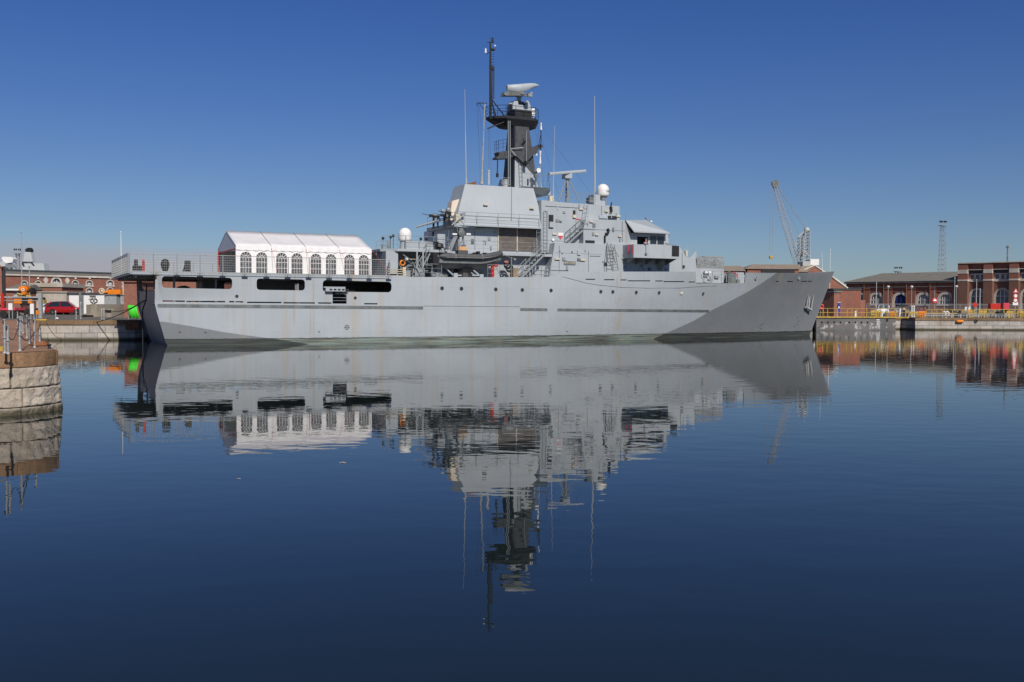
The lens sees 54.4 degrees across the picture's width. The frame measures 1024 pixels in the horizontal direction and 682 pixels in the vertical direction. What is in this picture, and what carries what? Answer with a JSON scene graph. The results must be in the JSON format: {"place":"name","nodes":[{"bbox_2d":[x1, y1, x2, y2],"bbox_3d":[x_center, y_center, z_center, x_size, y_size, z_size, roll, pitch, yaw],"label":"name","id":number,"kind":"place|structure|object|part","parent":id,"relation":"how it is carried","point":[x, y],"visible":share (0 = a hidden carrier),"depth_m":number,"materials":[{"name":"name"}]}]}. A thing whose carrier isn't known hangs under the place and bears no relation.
{"place":"outdoors","nodes":[
{"label":"outdoors","id":0,"kind":"place"},
{"bbox_2d":[14,249,20,269],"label":"lighting tower","id":1,"kind":"structure","parent":0,"point":[16,263],"depth_m":299.01,"materials":[{"name":"grey metal"}]},
{"bbox_2d":[0,248,49,270],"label":"distant warship","id":2,"kind":"object","parent":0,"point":[28,259],"visible":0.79,"depth_m":268.41,"materials":[{"name":"grey paint"}]},
{"bbox_2d":[0,320,54,352],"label":"pier paving","id":3,"kind":"structure","parent":0,"point":[14,344],"depth_m":36.84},
{"bbox_2d":[2,319,6,352],"bbox_3d":[-13.463,-0.127,26.419,0.119,0.901,0.151,-1,2,-21],"label":"chain post","id":4,"kind":"object","parent":3,"relation":"on","point":[4,337],"visible":0.94,"depth_m":26.41,"materials":[{"name":"grey metal"}]},
{"bbox_2d":[5,325,9,353],"bbox_3d":[-13.207,-0.041,26.089,0.119,0.755,0.151,-1,2,-32],"label":"chain post","id":5,"kind":"object","parent":3,"relation":"on","point":[7,332],"visible":1,"depth_m":26.08,"materials":[{"name":"grey metal"}]},
{"bbox_2d":[17,317,21,350],"bbox_3d":[-13.708,-0.200,27.725,0.119,0.954,0.151,-1,2,-26],"label":"chain post","id":6,"kind":"object","parent":3,"relation":"on","point":[19,334],"visible":1,"depth_m":27.72,"materials":[{"name":"grey metal"}]},
{"bbox_2d":[21,313,23,332],"bbox_3d":[-21.885,-0.787,44.552,0.119,0.888,0.151,0,2,-14],"label":"chain post","id":7,"kind":"object","parent":3,"relation":"on","point":[22,323],"visible":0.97,"depth_m":44.55,"materials":[{"name":"grey metal"}]},
{"bbox_2d":[25,315,27,337],"bbox_3d":[-18.820,-0.570,38.615,0.119,0.894,0.151,0,2,-15],"label":"chain post","id":8,"kind":"object","parent":3,"relation":"on","point":[26,328],"visible":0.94,"depth_m":38.61,"materials":[{"name":"grey metal"}]},
{"bbox_2d":[28,318,31,343],"bbox_3d":[-15.964,-0.338,32.961,0.119,0.848,0.151,-1,2,-34],"label":"chain post","id":9,"kind":"object","parent":3,"relation":"on","point":[29,331],"visible":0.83,"depth_m":32.95,"materials":[{"name":"grey metal"}]},
{"bbox_2d":[33,319,36,347],"bbox_3d":[-14.297,-0.234,29.815,0.119,0.873,0.151,-1,2,-35],"label":"chain post","id":10,"kind":"object","parent":3,"relation":"on","point":[34,341],"visible":1,"depth_m":29.81,"materials":[{"name":"grey metal"}]},
{"bbox_2d":[30,341,49,345],"bbox_3d":[-14.798,0.076,31.239,0.610,0.133,0.610,0,2,0],"label":"rope coil","id":11,"kind":"object","parent":3,"relation":"on","point":[41,343],"visible":0.7,"depth_m":31.04,"materials":[{"name":"fabric"}]},
{"bbox_2d":[0,321,62,415],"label":"quay wall","id":12,"kind":"structure","parent":0,"point":[30,382],"depth_m":27.26,"materials":[{"name":"stone"}]},
{"bbox_2d":[135,320,147,339],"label":"quay wall","id":13,"kind":"structure","parent":0,"point":[138,334],"depth_m":85.25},
{"bbox_2d":[0,313,1022,352],"bbox_3d":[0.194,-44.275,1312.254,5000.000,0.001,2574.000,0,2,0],"label":"ground","id":14,"kind":"structure","parent":0,"point":[62,317],"depth_m":101.01,"materials":[{"name":"grey concrete"}]},
{"bbox_2d":[1,293,3,307],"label":"lifebuoy cabinet","id":15,"kind":"object","parent":14,"relation":"on","point":[2,300],"visible":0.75,"depth_m":94.68,"materials":[{"name":"red paint"}]},
{"bbox_2d":[0,265,5,317],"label":"brick building","id":16,"kind":"structure","parent":14,"relation":"on","point":[3,279],"depth_m":96.19,"materials":[{"name":"red brick"}]},
{"bbox_2d":[8,303,12,318],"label":"notice board","id":17,"kind":"object","parent":14,"relation":"on","point":[10,306],"visible":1,"depth_m":89.93,"materials":[{"name":"white paint"}]},
{"bbox_2d":[0,308,25,317],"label":"flatbed trailer","id":18,"kind":"object","parent":14,"relation":"on","point":[4,312],"visible":0.84,"depth_m":91.97,"materials":[{"name":"red metal"}]},
{"bbox_2d":[0,293,42,317],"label":"height barrier","id":19,"kind":"object","parent":14,"relation":"on","point":[40,301],"visible":0.86,"depth_m":94.86,"materials":[{"name":"grey metal"}]},
{"bbox_2d":[20,231,22,307],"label":"flag pole","id":20,"kind":"object","parent":14,"relation":"on","point":[21,261],"visible":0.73,"depth_m":119.70,"materials":[{"name":"metal"}]},
{"bbox_2d":[6,284,42,308],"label":"gatehouse","id":21,"kind":"object","parent":14,"relation":"on","point":[12,291],"visible":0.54,"depth_m":150.03,"materials":[{"name":"red brick"}]},
{"bbox_2d":[13,286,46,314],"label":"yellow machine","id":22,"kind":"object","parent":14,"relation":"on","point":[26,290],"visible":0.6,"depth_m":117.22,"materials":[{"name":"orange paint"}]},
{"bbox_2d":[30,304,33,318],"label":"notice board","id":23,"kind":"object","parent":14,"relation":"on","point":[31,308],"visible":0.74,"depth_m":87.93,"materials":[{"name":"white paint"}]},
{"bbox_2d":[43,303,68,313],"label":"parked car","id":24,"kind":"object","parent":14,"relation":"on","point":[44,305],"visible":0.05,"depth_m":131.08,"materials":[{"name":"white paint"}]},
{"bbox_2d":[30,283,84,291],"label":"store block","id":25,"kind":"structure","parent":14,"relation":"on","point":[64,287],"depth_m":159.83,"materials":[{"name":"beige brick"}]},
{"bbox_2d":[36,291,78,312],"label":"store extension","id":26,"kind":"object","parent":14,"relation":"on","point":[52,296],"visible":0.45,"depth_m":154.86,"materials":[{"name":"white paint"}]},
{"bbox_2d":[45,301,78,314],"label":"parked car","id":27,"kind":"object","parent":14,"relation":"on","point":[58,307],"visible":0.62,"depth_m":127.09,"materials":[{"name":"red paint"}]},
{"bbox_2d":[6,269,123,294],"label":"brick building","id":28,"kind":"structure","parent":14,"relation":"on","point":[94,282],"depth_m":190.00,"materials":[{"name":"red brick"}]},
{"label":"window","id":29,"kind":"part","parent":28,"relation":"part of","materials":[{"name":"stone"}]},
{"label":"window","id":30,"kind":"part","parent":28,"relation":"part of","materials":[{"name":"stone"}]},
{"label":"window","id":31,"kind":"part","parent":28,"relation":"part of","materials":[{"name":"stone"}]},
{"bbox_2d":[67,293,78,314],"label":"white cabin","id":32,"kind":"object","parent":14,"relation":"on","point":[74,298],"visible":0.22,"depth_m":127.90,"materials":[{"name":"paint"}]},
{"bbox_2d":[79,292,84,314],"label":"service post","id":33,"kind":"object","parent":14,"relation":"on","point":[81,298],"visible":0.71,"depth_m":125.83,"materials":[{"name":"grey metal"}]},
{"bbox_2d":[40,320,134,339],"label":"quay wall","id":34,"kind":"structure","parent":14,"relation":"on","point":[87,330],"depth_m":83.45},
{"bbox_2d":[47,300,144,321],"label":"mooring line","id":35,"kind":"object","parent":34,"relation":"attached to","point":[119,314],"visible":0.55,"depth_m":80.04,"materials":[{"name":"fabric"}]},
{"bbox_2d":[125,322,139,329],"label":"fender log","id":36,"kind":"object","parent":34,"relation":"attached to","point":[135,325],"visible":0.95,"depth_m":84.07,"materials":[{"name":"wood"}]},
{"bbox_2d":[81,314,95,316],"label":"stone ledge","id":37,"kind":"object","parent":14,"relation":"on","point":[87,315],"visible":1,"depth_m":106.18,"materials":[{"name":"stone"}]},
{"bbox_2d":[81,293,107,313],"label":"white shed","id":38,"kind":"structure","parent":14,"relation":"on","point":[94,298],"depth_m":125.90,"materials":[{"name":"paint"}]},
{"bbox_2d":[88,294,96,299],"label":"window","id":39,"kind":"structure","parent":38,"relation":"in","point":[92,296],"depth_m":125.84,"materials":[{"name":"glass"}]},
{"bbox_2d":[86,304,123,316],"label":"concrete wall","id":40,"kind":"structure","parent":14,"relation":"on","point":[92,308],"depth_m":106.73,"materials":[{"name":"grey concrete"}]},
{"bbox_2d":[98,309,113,316],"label":"stone ledge","id":41,"kind":"object","parent":14,"relation":"on","point":[107,312],"visible":0.79,"depth_m":104.56,"materials":[{"name":"concrete"}]},
{"bbox_2d":[99,288,122,303],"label":"boom lift","id":42,"kind":"object","parent":14,"relation":"on","point":[118,293],"visible":0.53,"depth_m":115.61,"materials":[{"name":"orange paint"}]},
{"bbox_2d":[105,295,123,303],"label":"shipping container","id":43,"kind":"object","parent":14,"relation":"on","point":[111,299],"visible":0.23,"depth_m":121.86,"materials":[{"name":"white metal"}]},
{"bbox_2d":[128,305,138,318],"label":"green sheet","id":44,"kind":"object","parent":14,"relation":"on","point":[132,312],"visible":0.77,"depth_m":90.36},
{"bbox_2d":[121,281,164,316],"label":"brick tower","id":45,"kind":"structure","parent":14,"relation":"on","point":[130,292],"depth_m":103.92,"materials":[{"name":"red brick"}]},
{"bbox_2d":[149,281,231,301],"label":"dockside store","id":46,"kind":"structure","parent":14,"relation":"on","point":[193,285],"depth_m":139.82,"materials":[{"name":"orange brick"}]},
{"bbox_2d":[716,266,744,272],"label":"storehouse","id":47,"kind":"structure","parent":14,"relation":"on","point":[735,268],"depth_m":191.29,"materials":[{"name":"grey brick"}]},
{"bbox_2d":[743,264,800,274],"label":"storehouse","id":48,"kind":"structure","parent":14,"relation":"on","point":[773,268],"depth_m":195.40,"materials":[{"name":"red brick"}]},
{"bbox_2d":[769,180,818,265],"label":"dock crane","id":49,"kind":"object","parent":14,"relation":"on","point":[809,261],"visible":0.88,"depth_m":203.74,"materials":[{"name":"paint"}]},
{"bbox_2d":[799,266,809,272],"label":"storehouse","id":50,"kind":"structure","parent":14,"relation":"on","point":[801,270],"depth_m":199.53,"materials":[{"name":"red brick"}]},
{"bbox_2d":[804,265,824,272],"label":"gabled house","id":51,"kind":"structure","parent":14,"relation":"on","point":[814,268],"depth_m":199.61,"materials":[{"name":"red brick"}]},
{"bbox_2d":[828,276,847,288],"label":"gabled house","id":52,"kind":"structure","parent":14,"relation":"on","point":[835,282],"depth_m":174.75,"materials":[{"name":"red brick"}]},
{"bbox_2d":[827,288,861,315],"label":"brick annexe","id":53,"kind":"structure","parent":14,"relation":"on","point":[850,297],"depth_m":147.46,"materials":[{"name":"red brick"}]},
{"bbox_2d":[818,291,864,316],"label":"gate house","id":54,"kind":"structure","parent":53,"relation":"attached to","point":[831,299],"depth_m":147.49,"materials":[{"name":"red brick"}]},
{"bbox_2d":[870,310,878,316],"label":"barrier","id":55,"kind":"object","parent":14,"relation":"on","point":[872,314],"visible":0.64,"depth_m":144.90,"materials":[{"name":"yellow paint"}]},
{"bbox_2d":[873,304,889,315],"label":"white van","id":56,"kind":"object","parent":14,"relation":"on","point":[882,306],"visible":0.34,"depth_m":163.13,"materials":[{"name":"white paint"}]},
{"bbox_2d":[844,272,957,314],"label":"brick hall","id":57,"kind":"structure","parent":14,"relation":"on","point":[925,285],"depth_m":204.35,"materials":[{"name":"brown brick"}]},
{"bbox_2d":[870,292,882,304],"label":"window","id":58,"kind":"structure","parent":57,"relation":"in","point":[879,301],"depth_m":208.57,"materials":[{"name":"glass"}]},
{"bbox_2d":[892,292,905,314],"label":"arched door","id":59,"kind":"structure","parent":57,"relation":"in","point":[900,299],"depth_m":204.86,"materials":[{"name":"wood"}]},
{"bbox_2d":[915,292,928,305],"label":"window","id":60,"kind":"structure","parent":57,"relation":"in","point":[923,299],"depth_m":201.22,"materials":[{"name":"glass"}]},
{"bbox_2d":[937,291,951,305],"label":"window","id":61,"kind":"structure","parent":57,"relation":"in","point":[946,299],"depth_m":197.91,"materials":[{"name":"glass"}]},
{"bbox_2d":[896,305,907,316],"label":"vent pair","id":62,"kind":"object","parent":14,"relation":"on","point":[902,306],"visible":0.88,"depth_m":141.76,"materials":[{"name":"white paint"}]},
{"bbox_2d":[909,312,917,316],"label":"barrier","id":63,"kind":"object","parent":14,"relation":"on","point":[912,313],"visible":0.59,"depth_m":142.90,"materials":[{"name":"yellow paint"}]},
{"bbox_2d":[912,308,927,315],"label":"parked car","id":64,"kind":"object","parent":14,"relation":"on","point":[919,309],"visible":0.28,"depth_m":161.12,"materials":[{"name":"orange paint"}]},
{"bbox_2d":[918,311,925,316],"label":"barrier","id":65,"kind":"object","parent":14,"relation":"on","point":[922,312],"visible":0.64,"depth_m":142.90,"materials":[{"name":"orange paint"}]},
{"bbox_2d":[932,290,937,308],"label":"road sign","id":66,"kind":"object","parent":14,"relation":"on","point":[934,299],"visible":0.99,"depth_m":151.78,"materials":[{"name":"red plastic"}]},
{"bbox_2d":[866,304,1023,316],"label":"fence","id":67,"kind":"object","parent":14,"relation":"on","point":[951,308],"visible":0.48,"depth_m":159.90,"materials":[{"name":"metal"}]},
{"bbox_2d":[926,309,972,317],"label":"guard rail","id":68,"kind":"object","parent":14,"relation":"on","point":[952,313],"visible":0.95,"depth_m":142.89,"materials":[{"name":"yellow metal"}]},
{"bbox_2d":[954,278,955,310],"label":"flag pole","id":69,"kind":"object","parent":14,"relation":"on","point":[954,293],"visible":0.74,"depth_m":171.74,"materials":[{"name":"grey metal"}]},
{"bbox_2d":[924,314,1013,317],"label":"guard rail","id":70,"kind":"object","parent":14,"relation":"on","point":[960,315],"visible":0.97,"depth_m":139.41,"materials":[{"name":"metal"}]},
{"bbox_2d":[915,318,1023,329],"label":"quay wall","id":71,"kind":"structure","parent":14,"relation":"on","point":[970,324],"depth_m":137.56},
{"bbox_2d":[979,310,987,317],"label":"barrier","id":72,"kind":"object","parent":14,"relation":"on","point":[981,311],"visible":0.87,"depth_m":143.89,"materials":[{"name":"yellow paint"}]},
{"bbox_2d":[957,261,1023,314],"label":"pumping hall","id":73,"kind":"structure","parent":14,"relation":"on","point":[998,282],"depth_m":190.48,"materials":[{"name":"brown brick"}]},
{"bbox_2d":[969,288,982,311],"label":"window","id":74,"kind":"structure","parent":73,"relation":"in","point":[972,297],"depth_m":193.23,"materials":[{"name":"glass"}]},
{"bbox_2d":[994,288,1008,311],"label":"window","id":75,"kind":"structure","parent":73,"relation":"in","point":[1002,296],"depth_m":189.86,"materials":[{"name":"glass"}]},
{"bbox_2d":[1020,289,1023,310],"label":"window","id":76,"kind":"structure","parent":73,"relation":"in","point":[1021,294],"depth_m":186.92,"materials":[{"name":"glass"}]},
{"bbox_2d":[988,304,1005,316],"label":"red container","id":77,"kind":"object","parent":14,"relation":"on","point":[994,306],"visible":0.4,"depth_m":149.90,"materials":[{"name":"metal"}]},
{"bbox_2d":[973,309,1023,317],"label":"guard rail","id":78,"kind":"object","parent":14,"relation":"on","point":[996,309],"visible":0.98,"depth_m":142.90,"materials":[{"name":"yellow metal"}]},
{"bbox_2d":[1001,303,1009,316],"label":"red container","id":79,"kind":"object","parent":14,"relation":"on","point":[1005,306],"visible":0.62,"depth_m":147.41,"materials":[{"name":"plastic"}]},
{"bbox_2d":[1006,311,1012,317],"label":"barrier","id":80,"kind":"object","parent":14,"relation":"on","point":[1009,315],"visible":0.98,"depth_m":142.89,"materials":[{"name":"yellow paint"}]},
{"bbox_2d":[1013,288,1017,305],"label":"warning signs","id":81,"kind":"object","parent":14,"relation":"on","point":[1015,299],"visible":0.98,"depth_m":149.83,"materials":[{"name":"red plastic"}]},
{"bbox_2d":[1016,311,1023,317],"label":"barrier","id":82,"kind":"object","parent":14,"relation":"on","point":[1020,312],"visible":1,"depth_m":142.89,"materials":[{"name":"yellow paint"}]},
{"bbox_2d":[0,329,1023,681],"bbox_3d":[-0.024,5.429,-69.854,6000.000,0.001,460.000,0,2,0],"label":"water","id":83,"kind":"structure","parent":0,"point":[830,507],"depth_m":14.50,"materials":[{"name":"blue liquid"}]},
{"bbox_2d":[109,38,833,345],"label":"patrol ship","id":84,"kind":"object","parent":83,"relation":"on","point":[594,268],"visible":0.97,"depth_m":87.00,"materials":[{"name":"paint"}]},
{"bbox_2d":[142,284,146,343],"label":"stern cable","id":85,"kind":"object","parent":84,"relation":"hanging from","point":[142,312],"visible":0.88,"depth_m":76.18,"materials":[{"name":"black paint"}]},
{"bbox_2d":[218,231,388,274],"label":"marquee","id":86,"kind":"object","parent":84,"relation":"on","point":[236,246],"visible":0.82,"depth_m":80.33,"materials":[{"name":"white fabric"}]},
{"bbox_2d":[223,256,231,271],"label":"window","id":87,"kind":"structure","parent":86,"relation":"in","point":[227,265],"depth_m":84.73,"materials":[{"name":"grey plastic"}]},
{"bbox_2d":[240,252,251,272],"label":"window","id":88,"kind":"structure","parent":86,"relation":"in","point":[248,259],"depth_m":77.60,"materials":[{"name":"grey plastic"}]},
{"bbox_2d":[256,252,266,272],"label":"window","id":89,"kind":"structure","parent":86,"relation":"in","point":[260,261],"depth_m":78.09,"materials":[{"name":"grey plastic"}]},
{"bbox_2d":[276,253,286,272],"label":"window","id":90,"kind":"structure","parent":86,"relation":"in","point":[283,262],"depth_m":78.82,"materials":[{"name":"grey plastic"}]},
{"bbox_2d":[291,253,301,273],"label":"window","id":91,"kind":"structure","parent":86,"relation":"in","point":[293,260],"depth_m":79.34,"materials":[{"name":"grey plastic"}]},
{"bbox_2d":[311,254,320,273],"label":"window","id":92,"kind":"structure","parent":86,"relation":"in","point":[315,258],"depth_m":80.02,"materials":[{"name":"grey plastic"}]},
{"bbox_2d":[326,254,335,273],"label":"window","id":93,"kind":"structure","parent":86,"relation":"in","point":[332,261],"depth_m":80.57,"materials":[{"name":"grey plastic"}]},
{"bbox_2d":[345,255,354,274],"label":"window","id":94,"kind":"structure","parent":86,"relation":"in","point":[347,268],"depth_m":81.24,"materials":[{"name":"grey plastic"}]},
{"bbox_2d":[359,255,368,274],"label":"window","id":95,"kind":"structure","parent":86,"relation":"in","point":[361,264],"depth_m":81.78,"materials":[{"name":"grey plastic"}]},
{"bbox_2d":[431,247,502,268],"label":"inflatable boat","id":96,"kind":"object","parent":84,"relation":"on","point":[460,259],"visible":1,"depth_m":82.87,"materials":[{"name":"grey rubber"}]},
{"bbox_2d":[896,317,914,329],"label":"quay wall","id":97,"kind":"structure","parent":83,"relation":"in","point":[906,323],"depth_m":139.44,"materials":[{"name":"grey concrete"}]},
{"bbox_2d":[813,308,908,329],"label":"dock gate","id":98,"kind":"structure","parent":97,"relation":"attached to","point":[837,322],"depth_m":133.65,"materials":[{"name":"metal"}]},
{"bbox_2d":[0,0,1023,302],"label":"sky","id":99,"kind":"structure","parent":0,"point":[171,126],"materials":[{"name":"blue"}]},
{"bbox_2d":[865,307,874,315],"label":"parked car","id":100,"kind":"object","parent":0,"point":[869,310],"visible":0.3,"depth_m":167.16,"materials":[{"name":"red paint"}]},
{"bbox_2d":[903,310,909,316],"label":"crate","id":101,"kind":"object","parent":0,"point":[907,312],"visible":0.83,"depth_m":141.08,"materials":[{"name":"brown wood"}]},
{"bbox_2d":[938,221,947,271],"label":"lighting tower","id":102,"kind":"structure","parent":0,"point":[942,232],"depth_m":298.77,"materials":[{"name":"grey metal"}]},
{"bbox_2d":[959,311,967,317],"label":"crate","id":103,"kind":"object","parent":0,"point":[964,312],"visible":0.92,"depth_m":142.06,"materials":[{"name":"grey wood"}]},
{"bbox_2d":[996,311,1002,317],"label":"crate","id":104,"kind":"object","parent":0,"point":[999,314],"visible":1,"depth_m":142.05,"materials":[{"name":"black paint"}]}
]}

